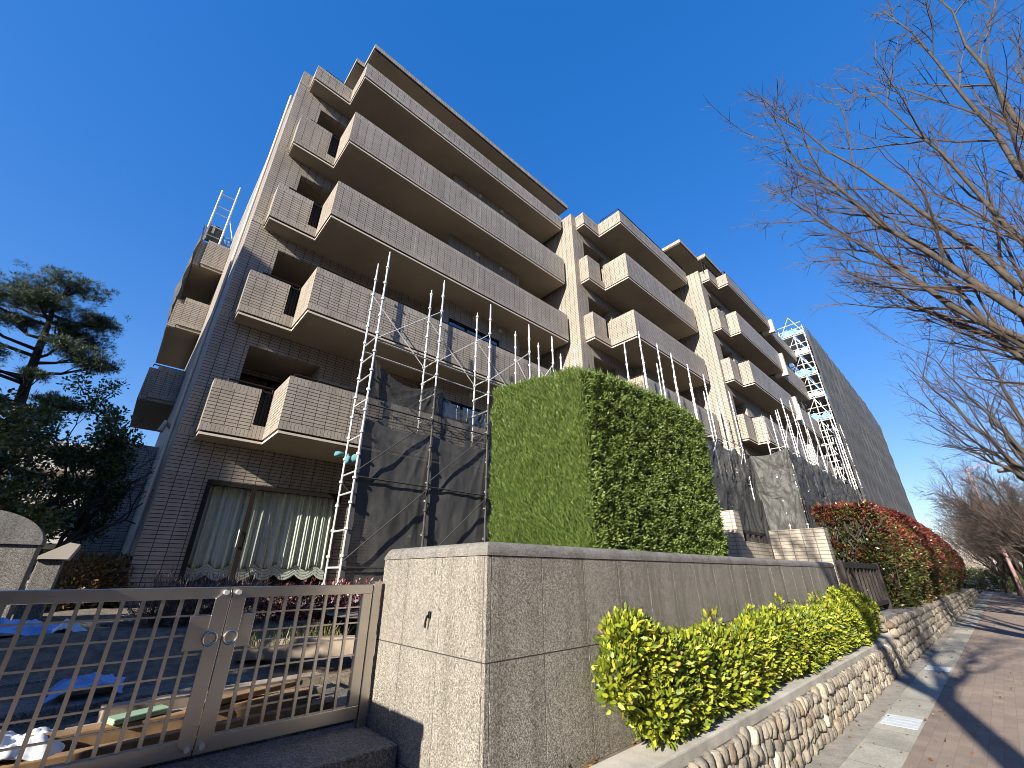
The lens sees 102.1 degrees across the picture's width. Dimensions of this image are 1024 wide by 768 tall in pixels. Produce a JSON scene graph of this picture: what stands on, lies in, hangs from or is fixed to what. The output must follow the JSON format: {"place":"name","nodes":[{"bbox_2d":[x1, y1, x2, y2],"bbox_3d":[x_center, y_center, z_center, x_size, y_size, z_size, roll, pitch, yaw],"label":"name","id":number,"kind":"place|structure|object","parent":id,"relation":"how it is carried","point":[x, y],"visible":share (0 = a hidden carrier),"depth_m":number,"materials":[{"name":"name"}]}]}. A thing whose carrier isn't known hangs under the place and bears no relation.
{"place":"outdoors","nodes":[
{"label":"outdoors","id":0,"kind":"place"},
{"bbox_2d":[0,682,368,767],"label":"entrance landing","id":1,"kind":"object","parent":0,"point":[341,698],"visible":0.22,"depth_m":2.69,"materials":[{"name":"stone"}]},
{"bbox_2d":[0,727,64,760],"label":"white sack","id":2,"kind":"object","parent":1,"relation":"on","point":[12,739],"visible":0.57,"depth_m":2.16,"materials":[{"name":"plastic"}]},
{"bbox_2d":[0,698,336,767],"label":"timber","id":3,"kind":"object","parent":1,"relation":"on","point":[103,749],"visible":0.66,"depth_m":2.38,"materials":[{"name":"brown wood"}]},
{"bbox_2d":[30,687,313,751],"bbox_3d":[-2.072,2.167,2.683,0.120,0.100,1.502,-22,-33,39],"label":"timber","id":4,"kind":"object","parent":1,"relation":"on","point":[84,742],"visible":0.31,"depth_m":2.54,"materials":[{"name":"brown wood"}]},
{"bbox_2d":[106,704,167,725],"bbox_3d":[-2.278,2.018,2.527,0.120,0.030,0.297,-12,-27,25],"label":"timber","id":5,"kind":"object","parent":4,"relation":"on","point":[118,719],"visible":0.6,"depth_m":2.49,"materials":[{"name":"green paint"}]},
{"bbox_2d":[203,678,302,708],"bbox_3d":[-1.860,2.215,2.975,0.100,0.035,0.743,-12,-27,25],"label":"timber","id":6,"kind":"object","parent":4,"relation":"on","point":[241,695],"visible":0.41,"depth_m":2.95,"materials":[{"name":"brown wood"}]},
{"bbox_2d":[65,684,322,728],"bbox_3d":[-2.088,2.282,2.900,0.090,0.070,1.511,-23,-33,40],"label":"timber","id":7,"kind":"object","parent":1,"relation":"on","point":[317,689],"visible":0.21,"depth_m":3.31,"materials":[{"name":"brown wood"}]},
{"bbox_2d":[95,672,320,722],"bbox_3d":[-2.167,2.353,3.115,0.130,0.120,1.404,-21,-32,38],"label":"timber","id":8,"kind":"object","parent":1,"relation":"on","point":[181,703],"visible":0.32,"depth_m":2.90,"materials":[{"name":"beige wood"}]},
{"bbox_2d":[0,585,370,767],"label":"garden ground","id":9,"kind":"structure","parent":0,"point":[19,659],"depth_m":3.59,"materials":[{"name":"soil"}]},
{"bbox_2d":[0,510,46,619],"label":"granite wall","id":10,"kind":"structure","parent":9,"relation":"on","point":[23,540],"depth_m":4.37,"materials":[{"name":"grey stone"}]},
{"bbox_2d":[0,617,63,635],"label":"plastic sheet","id":11,"kind":"object","parent":9,"relation":"on","point":[27,630],"visible":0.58,"depth_m":3.76,"materials":[{"name":"blue plastic"}]},
{"bbox_2d":[12,542,80,620],"bbox_3d":[-5.946,2.543,5.266,0.380,0.960,0.740,21,-32,-38],"label":"granite post","id":12,"kind":"object","parent":9,"relation":"on","point":[47,570],"visible":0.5,"depth_m":5.09,"materials":[{"name":"stone"}]},
{"bbox_2d":[0,259,131,448],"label":"pine tree","id":13,"kind":"object","parent":9,"relation":"on","point":[77,344],"visible":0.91,"depth_m":21.39,"materials":[{"name":"green plant"}]},
{"bbox_2d":[51,619,87,632],"bbox_3d":[-4.263,2.337,3.960,0.314,0.176,0.268,21,-32,-38],"label":"white bag","id":14,"kind":"object","parent":9,"relation":"on","point":[76,627],"visible":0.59,"depth_m":3.92,"materials":[{"name":"plastic"}]},
{"bbox_2d":[0,366,163,579],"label":"broadleaf tree","id":15,"kind":"object","parent":9,"relation":"on","point":[103,463],"visible":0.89,"depth_m":9.01,"materials":[{"name":"green plant"}]},
{"bbox_2d":[44,550,137,611],"bbox_3d":[-7.208,3.545,7.143,1.012,1.268,1.440,-9,-26,19],"label":"round hedge","id":16,"kind":"object","parent":9,"relation":"on","point":[97,570],"visible":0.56,"depth_m":7.03,"materials":[{"name":"brown plant"}]},
{"bbox_2d":[0,617,251,728],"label":"garden steps","id":17,"kind":"structure","parent":9,"relation":"on","point":[24,709],"depth_m":2.89,"materials":[{"name":"stone"}]},
{"bbox_2d":[43,672,126,704],"bbox_3d":[-3.068,2.177,3.002,0.432,0.131,0.326,21,-32,-38],"label":"plastic sheet","id":18,"kind":"object","parent":17,"relation":"on","point":[85,680],"visible":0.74,"depth_m":2.94,"materials":[{"name":"blue plastic"}]},
{"bbox_2d":[119,566,276,628],"bbox_3d":[-3.503,2.556,4.707,1.532,0.945,0.859,21,-32,-38],"label":"dry shrub","id":19,"kind":"object","parent":9,"relation":"on","point":[171,607],"visible":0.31,"depth_m":4.57,"materials":[{"name":"brown plant"}]},
{"bbox_2d":[242,619,347,648],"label":"dry grass","id":20,"kind":"structure","parent":9,"relation":"on","point":[283,633],"depth_m":4.18,"materials":[{"name":"beige plant"}]},
{"bbox_2d":[232,634,376,660],"bbox_3d":[-1.873,2.527,3.981,1.389,0.160,0.160,5,-25,-11],"label":"timber","id":21,"kind":"object","parent":9,"relation":"on","point":[282,652],"visible":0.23,"depth_m":3.88,"materials":[{"name":"beige wood"}]},
{"bbox_2d":[250,577,382,631],"bbox_3d":[-2.120,2.798,5.265,2.200,0.691,0.672,9,-26,-19],"label":"crimson shrub","id":22,"kind":"object","parent":9,"relation":"on","point":[304,614],"visible":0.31,"depth_m":5.07,"materials":[{"name":"red plant"}]},
{"bbox_2d":[26,575,993,677],"bbox_3d":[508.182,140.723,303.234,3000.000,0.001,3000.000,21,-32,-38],"label":"ground","id":23,"kind":"structure","parent":0,"point":[341,630],"depth_m":14.49,"materials":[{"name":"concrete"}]},
{"bbox_2d":[1,437,97,582],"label":"neighbour building","id":24,"kind":"structure","parent":23,"relation":"on","point":[49,547],"depth_m":31.25,"materials":[{"name":"grey concrete"}]},
{"bbox_2d":[5,470,44,488],"bbox_3d":[-36.782,7.201,31.162,1.800,1.450,0.020,21,-32,-38],"label":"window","id":25,"kind":"structure","parent":24,"relation":"in","point":[27,470],"depth_m":31.41,"materials":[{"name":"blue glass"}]},
{"bbox_2d":[36,549,51,560],"bbox_3d":[-34.727,12.994,30.603,1.800,1.450,0.020,21,-32,-38],"label":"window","id":26,"kind":"structure","parent":24,"relation":"in","point":[44,550],"depth_m":30.78,"materials":[{"name":"glass"}]},
{"bbox_2d":[59,474,89,493],"bbox_3d":[-34.727,7.993,32.892,1.800,1.450,0.020,21,-32,-38],"label":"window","id":27,"kind":"structure","parent":24,"relation":"in","point":[63,474],"depth_m":33.17,"materials":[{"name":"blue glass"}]},
{"bbox_2d":[153,722,396,767],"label":"entrance steps","id":28,"kind":"structure","parent":23,"relation":"on","point":[348,745],"depth_m":2.42,"materials":[{"name":"stone"}]},
{"bbox_2d":[0,581,381,767],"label":"steel gate","id":29,"kind":"structure","parent":28,"relation":"on","point":[204,633],"depth_m":2.36,"materials":[{"name":"silver metal"}]},
{"bbox_2d":[929,525,1022,582],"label":"distant trees","id":30,"kind":"object","parent":23,"relation":"on","point":[972,564],"visible":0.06,"depth_m":62.41,"materials":[{"name":"brown plant"}]},
{"bbox_2d":[0,0,1023,572],"label":"sky","id":31,"kind":"structure","parent":0,"point":[124,124],"materials":[{"name":"blue"}]},
{"bbox_2d":[581,741,638,767],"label":"planting bed soil","id":32,"kind":"structure","parent":0,"point":[614,753],"depth_m":2.63,"materials":[{"name":"soil"}]},
{"bbox_2d":[572,741,638,767],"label":"leaf litter","id":33,"kind":"object","parent":32,"relation":"on","point":[593,761],"visible":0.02,"depth_m":2.47,"materials":[{"name":"brown plant"}]},
{"bbox_2d":[591,583,882,751],"bbox_3d":[3.531,2.943,4.999,8.190,0.899,0.518,21,-32,-38],"label":"shrub row","id":34,"kind":"object","parent":32,"relation":"on","point":[672,683],"visible":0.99,"depth_m":3.17,"materials":[{"name":"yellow plant"}]},
{"bbox_2d":[246,576,974,617],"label":"garden bed ground","id":35,"kind":"structure","parent":0,"point":[352,614],"depth_m":4.98,"materials":[{"name":"soil"}]},
{"bbox_2d":[321,252,575,596],"bbox_3d":[-0.652,1.372,11.367,7.434,7.992,0.800,21,-32,-38],"label":"scaffold","id":36,"kind":"object","parent":35,"relation":"on","point":[355,476],"visible":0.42,"depth_m":9.85,"materials":[{"name":"metal"}]},
{"bbox_2d":[334,451,356,464],"bbox_3d":[-3.378,1.519,8.463,0.548,0.264,0.180,3,-25,-6],"label":"work cloth","id":37,"kind":"object","parent":36,"relation":"attached to","point":[348,458],"visible":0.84,"depth_m":8.43,"materials":[{"name":"teal fabric"}]},
{"bbox_2d":[340,418,485,584],"bbox_3d":[-1.890,2.705,9.092,3.330,3.350,0.052,21,-32,-38],"label":"site netting","id":38,"kind":"object","parent":36,"relation":"attached to","point":[377,505],"visible":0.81,"depth_m":8.93,"materials":[{"name":"grey fabric"}]},
{"bbox_2d":[366,359,486,448],"bbox_3d":[-1.894,0.670,10.052,3.300,1.750,0.076,21,-32,-38],"label":"site netting","id":39,"kind":"object","parent":36,"relation":"attached to","point":[388,391],"visible":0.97,"depth_m":9.79,"materials":[{"name":"black fabric"}]},
{"bbox_2d":[486,410,508,541],"bbox_3d":[0.792,3.239,11.578,3.900,4.450,0.046,21,-32,-38],"label":"site netting","id":40,"kind":"object","parent":36,"relation":"attached to","point":[490,446],"visible":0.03,"depth_m":10.57,"materials":[{"name":"black fabric"}]},
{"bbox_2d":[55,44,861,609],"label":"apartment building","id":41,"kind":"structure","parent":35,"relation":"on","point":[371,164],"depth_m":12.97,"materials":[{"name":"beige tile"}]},
{"bbox_2d":[163,225,204,335],"bbox_3d":[-14.155,-4.376,17.828,0.290,4.000,4.050,21,-32,-38],"label":"site netting","id":42,"kind":"object","parent":41,"relation":"hanging from","point":[179,290],"visible":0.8,"depth_m":16.85,"materials":[{"name":"grey fabric"}]},
{"bbox_2d":[202,188,240,243],"bbox_3d":[-13.383,-7.000,19.003,0.950,3.450,2.735,21,-32,-38],"label":"scaffold","id":43,"kind":"object","parent":41,"relation":"on","point":[211,218],"visible":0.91,"depth_m":17.94,"materials":[{"name":"metal"}]},
{"bbox_2d":[205,224,222,243],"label":"site netting","id":44,"kind":"object","parent":43,"relation":"attached to","point":[215,232],"visible":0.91,"depth_m":17.61,"materials":[{"name":"black fabric"}]},
{"bbox_2d":[220,237,232,248],"bbox_3d":[-12.334,-6.065,17.862,0.351,0.605,0.077,21,-32,-38],"label":"plastic sheet","id":45,"kind":"object","parent":41,"relation":"hanging from","point":[226,242],"visible":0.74,"depth_m":17.89,"materials":[{"name":"blue plastic"}]},
{"bbox_2d":[176,480,341,587],"bbox_3d":[-5.284,3.382,9.009,2.810,2.190,0.172,21,-32,-38],"label":"window","id":46,"kind":"structure","parent":41,"relation":"in","point":[253,489],"depth_m":8.77,"materials":[{"name":"brown metal"}]},
{"bbox_2d":[238,373,281,425],"bbox_3d":[-6.665,0.830,10.924,1.475,2.035,0.060,21,-32,-38],"label":"sliding door","id":47,"kind":"structure","parent":41,"relation":"in","point":[244,377],"depth_m":11.15,"materials":[{"name":"black glass"}]},
{"bbox_2d":[448,400,481,411],"bbox_3d":[-1.327,1.421,13.025,2.250,1.450,0.090,21,-32,-38],"label":"window","id":48,"kind":"structure","parent":41,"relation":"in","point":[463,407],"depth_m":13.12,"materials":[{"name":"blue glass"}]},
{"bbox_2d":[448,318,498,345],"bbox_3d":[-1.327,-1.211,14.230,2.250,1.450,0.090,21,-32,-38],"label":"window","id":49,"kind":"structure","parent":41,"relation":"in","point":[451,322],"depth_m":14.39,"materials":[{"name":"blue glass"}]},
{"bbox_2d":[366,542,838,767],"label":"granite wall","id":50,"kind":"structure","parent":35,"relation":"on","point":[486,654],"depth_m":2.63,"materials":[{"name":"grey stone"}]},
{"bbox_2d":[486,362,729,555],"bbox_3d":[1.409,1.422,5.712,3.390,2.969,1.798,21,-32,-38],"label":"box hedge","id":51,"kind":"object","parent":35,"relation":"on","point":[596,459],"visible":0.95,"depth_m":4.79,"materials":[{"name":"green plant"}]},
{"bbox_2d":[624,332,754,506],"bbox_3d":[6.870,3.017,14.983,7.650,8.012,0.750,21,-32,-38],"label":"scaffold","id":52,"kind":"object","parent":35,"relation":"on","point":[679,401],"visible":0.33,"depth_m":16.24,"materials":[{"name":"metal"}]},
{"bbox_2d":[699,439,759,499],"bbox_3d":[7.236,2.786,14.913,8.621,2.150,0.205,22,-32,-39],"label":"site netting","id":53,"kind":"object","parent":52,"relation":"attached to","point":[723,460],"visible":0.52,"depth_m":15.89,"materials":[{"name":"black fabric"}]},
{"bbox_2d":[710,487,774,558],"bbox_3d":[7.279,5.017,13.840,8.621,3.200,0.197,22,-32,-39],"label":"site netting","id":54,"kind":"object","parent":35,"relation":"on","point":[752,514],"visible":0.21,"depth_m":15.56,"materials":[{"name":"grey fabric"}]},
{"bbox_2d":[715,510,840,584],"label":"tiled wall","id":55,"kind":"structure","parent":35,"relation":"on","point":[811,544],"depth_m":9.10,"materials":[{"name":"beige tile"}]},
{"bbox_2d":[761,398,851,528],"bbox_3d":[15.525,5.332,20.640,12.050,8.512,0.750,21,-32,-38],"label":"scaffold","id":56,"kind":"object","parent":35,"relation":"on","point":[797,443],"visible":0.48,"depth_m":20.34,"materials":[{"name":"metal"}]},
{"bbox_2d":[750,447,800,498],"bbox_3d":[10.840,3.778,17.140,0.158,2.100,1.451,22,-33,-40],"label":"site netting","id":57,"kind":"object","parent":56,"relation":"attached to","point":[769,468],"visible":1,"depth_m":17.12,"materials":[{"name":"grey fabric"}]},
{"bbox_2d":[759,491,808,530],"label":"site netting","id":58,"kind":"object","parent":56,"relation":"attached to","point":[784,514],"visible":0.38,"depth_m":16.50,"materials":[{"name":"grey fabric"}]},
{"bbox_2d":[803,494,836,554],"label":"site netting","id":59,"kind":"object","parent":56,"relation":"attached to","point":[809,502],"visible":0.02,"depth_m":16.47,"materials":[{"name":"grey fabric"}]},
{"bbox_2d":[787,448,862,505],"bbox_3d":[16.144,5.342,20.677,12.940,2.100,0.243,21,-32,-38],"label":"site netting","id":60,"kind":"object","parent":56,"relation":"attached to","point":[828,487],"visible":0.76,"depth_m":19.01,"materials":[{"name":"black fabric"}]},
{"bbox_2d":[777,318,865,498],"bbox_3d":[30.954,6.929,36.488,29.575,18.803,1.905,21,-32,-38],"label":"scaffold","id":61,"kind":"object","parent":35,"relation":"on","point":[802,366],"visible":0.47,"depth_m":30.35,"materials":[{"name":"metal"}]},
{"bbox_2d":[804,327,915,520],"bbox_3d":[29.743,8.635,39.099,27.600,17.450,8.108,21,-32,-38],"label":"site cover","id":62,"kind":"object","parent":61,"relation":"attached to","point":[876,470],"visible":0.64,"depth_m":33.92,"materials":[{"name":"grey fabric"}]},
{"bbox_2d":[803,583,993,767],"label":"pavement gutter","id":63,"kind":"object","parent":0,"point":[837,751],"visible":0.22,"depth_m":4.82,"materials":[{"name":"grey concrete"}]},
{"bbox_2d":[588,634,905,767],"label":"cobble wall","id":64,"kind":"structure","parent":63,"relation":"on","point":[795,722],"depth_m":3.59,"materials":[{"name":"stone"}]},
{"bbox_2d":[878,588,979,667],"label":"cobble wall","id":65,"kind":"structure","parent":63,"relation":"on","point":[916,632],"depth_m":9.56,"materials":[{"name":"beige stone"}]},
{"bbox_2d":[834,560,893,609],"bbox_3d":[7.314,4.306,8.468,3.630,1.220,0.110,21,-32,-38],"label":"metal fence","id":66,"kind":"object","parent":65,"relation":"on","point":[880,591],"visible":0.61,"depth_m":8.67,"materials":[{"name":"brown metal"}]},
{"bbox_2d":[810,499,967,608],"bbox_3d":[17.143,7.324,17.495,23.534,3.146,2.119,21,-32,-38],"label":"red hedge","id":67,"kind":"object","parent":65,"relation":"on","point":[920,564],"visible":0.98,"depth_m":10.92,"materials":[{"name":"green plant"}]},
{"bbox_2d":[839,581,998,767],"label":"pavement edge slabs","id":68,"kind":"structure","parent":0,"point":[887,746],"depth_m":5.04,"materials":[{"name":"grey concrete"}]},
{"bbox_2d":[879,665,950,729],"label":"pavement marker tiles","id":69,"kind":"object","parent":68,"relation":"in","point":[903,721],"visible":0.57,"depth_m":4.62,"materials":[{"name":"white tile"}]},
{"bbox_2d":[902,582,1023,767],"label":"pavement","id":70,"kind":"structure","parent":0,"point":[980,684],"depth_m":5.21,"materials":[{"name":"tile"}]},
{"bbox_2d":[701,0,1023,397],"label":"bare tree","id":71,"kind":"object","parent":70,"relation":"on","point":[1003,336],"visible":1,"depth_m":7.92,"materials":[{"name":"brown plant"}]},
{"bbox_2d":[820,601,1016,766],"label":"fallen leaves","id":72,"kind":"object","parent":70,"relation":"on","point":[930,758],"visible":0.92,"depth_m":5.99,"materials":[{"name":"brown plant"}]},
{"bbox_2d":[854,278,1023,481],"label":"bare tree","id":73,"kind":"object","parent":70,"relation":"on","point":[1012,465],"visible":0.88,"depth_m":13.90,"materials":[{"name":"brown plant"}]},
{"bbox_2d":[906,438,1023,555],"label":"bare tree","id":74,"kind":"object","parent":70,"relation":"on","point":[1007,532],"visible":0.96,"depth_m":18.92,"materials":[{"name":"brown plant"}]},
{"bbox_2d":[915,473,1023,562],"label":"bare tree","id":75,"kind":"object","parent":70,"relation":"on","point":[1021,557],"visible":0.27,"depth_m":23.07,"materials":[{"name":"brown plant"}]},
{"bbox_2d":[930,510,1012,593],"bbox_3d":[41.101,14.045,35.822,7.246,7.414,6.508,-8,-26,17],"label":"bare tree","id":76,"kind":"object","parent":70,"relation":"on","point":[993,569],"visible":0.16,"depth_m":35.65,"materials":[{"name":"brown plant"}]},
{"bbox_2d":[930,479,1023,578],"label":"bare tree","id":77,"kind":"object","parent":70,"relation":"on","point":[1017,566],"visible":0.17,"depth_m":27.25,"materials":[{"name":"brown plant"}]},
{"bbox_2d":[935,489,1023,596],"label":"bare tree","id":78,"kind":"object","parent":70,"relation":"on","point":[1006,568],"visible":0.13,"depth_m":31.17,"materials":[{"name":"brown plant"}]},
{"bbox_2d":[963,566,1023,592],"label":"hedge","id":79,"kind":"object","parent":70,"relation":"on","point":[984,574],"visible":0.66,"depth_m":38.68,"materials":[{"name":"green plant"}]},
{"bbox_2d":[966,460,1023,598],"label":"street lamp","id":80,"kind":"object","parent":70,"relation":"on","point":[1016,578],"visible":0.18,"depth_m":25.71,"materials":[{"name":"grey metal"}]},
{"bbox_2d":[997,468,1020,472],"bbox_3d":[17.270,4.897,12.858,0.320,4.800,1.460,21,-32,-38],"label":"street lamp","id":81,"kind":"object","parent":70,"relation":"on","point":[1001,470],"visible":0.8,"depth_m":14.13,"materials":[{"name":"white metal"}]}
]}

